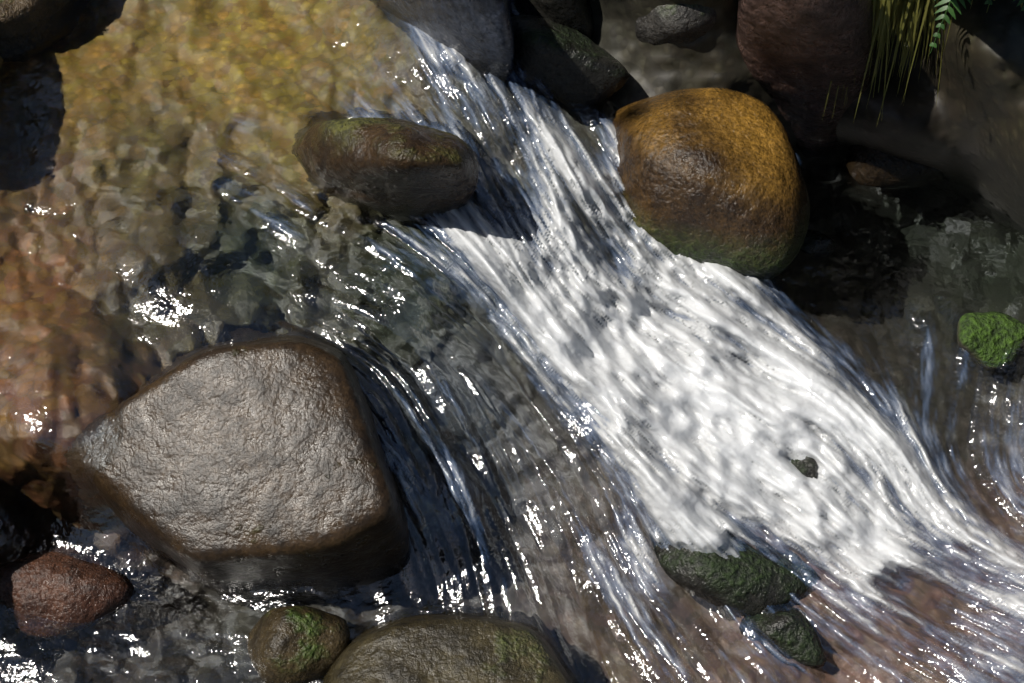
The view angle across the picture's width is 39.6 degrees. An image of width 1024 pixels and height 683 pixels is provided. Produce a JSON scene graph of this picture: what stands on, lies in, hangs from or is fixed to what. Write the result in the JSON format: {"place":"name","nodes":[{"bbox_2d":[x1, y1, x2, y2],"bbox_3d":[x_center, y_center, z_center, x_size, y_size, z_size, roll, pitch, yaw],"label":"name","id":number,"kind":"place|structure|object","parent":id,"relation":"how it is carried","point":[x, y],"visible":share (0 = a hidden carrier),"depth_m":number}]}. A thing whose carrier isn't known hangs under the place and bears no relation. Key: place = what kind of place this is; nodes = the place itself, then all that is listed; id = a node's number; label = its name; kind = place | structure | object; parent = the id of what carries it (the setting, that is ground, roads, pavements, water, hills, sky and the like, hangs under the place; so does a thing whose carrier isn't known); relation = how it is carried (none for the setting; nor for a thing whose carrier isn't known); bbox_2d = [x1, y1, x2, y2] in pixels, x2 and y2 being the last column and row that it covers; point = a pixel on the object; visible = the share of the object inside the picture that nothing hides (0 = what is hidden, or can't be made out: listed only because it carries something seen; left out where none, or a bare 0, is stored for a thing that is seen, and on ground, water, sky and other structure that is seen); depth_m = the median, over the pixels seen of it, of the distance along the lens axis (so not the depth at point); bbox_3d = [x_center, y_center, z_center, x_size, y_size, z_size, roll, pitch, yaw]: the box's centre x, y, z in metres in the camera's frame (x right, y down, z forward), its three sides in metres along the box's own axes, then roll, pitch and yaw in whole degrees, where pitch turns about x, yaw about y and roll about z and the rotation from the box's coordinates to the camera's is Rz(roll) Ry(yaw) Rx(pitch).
{"place":"outdoors","nodes":[
{"label":"outdoors","id":0,"kind":"place"},
{"bbox_2d":[0,0,1023,682],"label":"water","id":1,"kind":"structure","parent":0,"point":[584,394],"depth_m":2.60},
{"bbox_2d":[957,313,1023,363],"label":"mossy rock","id":2,"kind":"object","parent":1,"relation":"in","point":[991,337],"visible":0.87,"depth_m":2.78},
{"bbox_2d":[0,0,1023,227],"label":"bank","id":3,"kind":"structure","parent":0,"point":[967,130],"depth_m":2.89},
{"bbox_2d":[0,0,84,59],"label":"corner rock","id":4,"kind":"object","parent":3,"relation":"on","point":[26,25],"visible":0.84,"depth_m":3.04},
{"bbox_2d":[0,551,133,622],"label":"red stone","id":5,"kind":"object","parent":3,"relation":"on","point":[55,586],"visible":0.83,"depth_m":2.43},
{"bbox_2d":[94,335,410,592],"bbox_3d":[-0.549,0.102,2.635,0.750,0.464,0.777,0,46,0],"label":"rock","id":6,"kind":"object","parent":3,"relation":"on","point":[258,464],"visible":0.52,"depth_m":2.37},
{"bbox_2d":[247,606,349,682],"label":"round stone","id":7,"kind":"object","parent":3,"relation":"on","point":[296,644],"visible":0.9,"depth_m":2.35},
{"bbox_2d":[296,117,478,216],"bbox_3d":[-0.254,-0.382,2.764,0.388,0.360,0.510,0,46,0],"label":"rock","id":8,"kind":"object","parent":3,"relation":"on","point":[396,167],"visible":0.78,"depth_m":2.58},
{"bbox_2d":[374,0,514,79],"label":"rock slab","id":9,"kind":"object","parent":3,"relation":"on","point":[478,35],"visible":0.77,"depth_m":2.79},
{"bbox_2d":[323,612,578,682],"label":"rock","id":10,"kind":"object","parent":3,"relation":"on","point":[457,647],"visible":0.91,"depth_m":2.29},
{"bbox_2d":[513,0,594,39],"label":"rock","id":11,"kind":"object","parent":3,"relation":"on","point":[577,15],"visible":0.44,"depth_m":2.97},
{"bbox_2d":[511,15,629,104],"bbox_3d":[0.101,-0.594,2.983,0.282,0.201,0.190,0,46,0],"label":"rock","id":12,"kind":"object","parent":3,"relation":"on","point":[566,63],"visible":0.79,"depth_m":2.91},
{"bbox_2d":[635,3,716,44],"bbox_3d":[0.385,-0.785,3.152,0.342,0.373,0.620,0,46,0],"label":"rock","id":13,"kind":"object","parent":3,"relation":"on","point":[675,23],"visible":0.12,"depth_m":2.88},
{"bbox_2d":[613,88,809,279],"bbox_3d":[0.390,-0.308,2.921,0.418,0.380,0.442,0,46,0],"label":"boulder","id":14,"kind":"object","parent":3,"relation":"on","point":[712,175],"visible":0.81,"depth_m":2.77},
{"bbox_2d":[654,544,806,612],"bbox_3d":[0.401,0.406,2.570,0.265,0.187,0.248,-23,51,-20],"label":"mossy rock","id":15,"kind":"object","parent":3,"relation":"on","point":[748,580],"visible":0.47,"depth_m":2.48},
{"bbox_2d":[757,609,825,667],"bbox_3d":[0.476,0.503,2.474,0.152,0.085,0.103,11,47,10],"label":"mossy rock","id":16,"kind":"object","parent":3,"relation":"on","point":[793,631],"visible":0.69,"depth_m":2.44},
{"bbox_2d":[791,456,817,478],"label":"rock","id":17,"kind":"object","parent":3,"relation":"on","point":[806,466],"visible":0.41,"depth_m":2.59},
{"bbox_2d":[735,0,875,150],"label":"tall rock","id":18,"kind":"object","parent":3,"relation":"on","point":[798,56],"visible":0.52,"depth_m":2.78},
{"bbox_2d":[823,0,946,122],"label":"grass tuft","id":19,"kind":"object","parent":3,"relation":"on","point":[886,13],"visible":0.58,"depth_m":2.78},
{"bbox_2d":[845,145,945,185],"bbox_3d":[0.855,-0.419,3.104,0.249,0.189,0.161,0,46,0],"label":"rock","id":20,"kind":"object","parent":3,"relation":"on","point":[868,165],"depth_m":3.06},
{"bbox_2d":[903,0,1022,98],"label":"grass tuft","id":21,"kind":"object","parent":3,"relation":"on","point":[925,12],"depth_m":2.65},
{"bbox_2d":[929,0,1023,52],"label":"fern","id":22,"kind":"object","parent":3,"relation":"on","point":[946,17],"visible":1,"depth_m":2.58}
]}

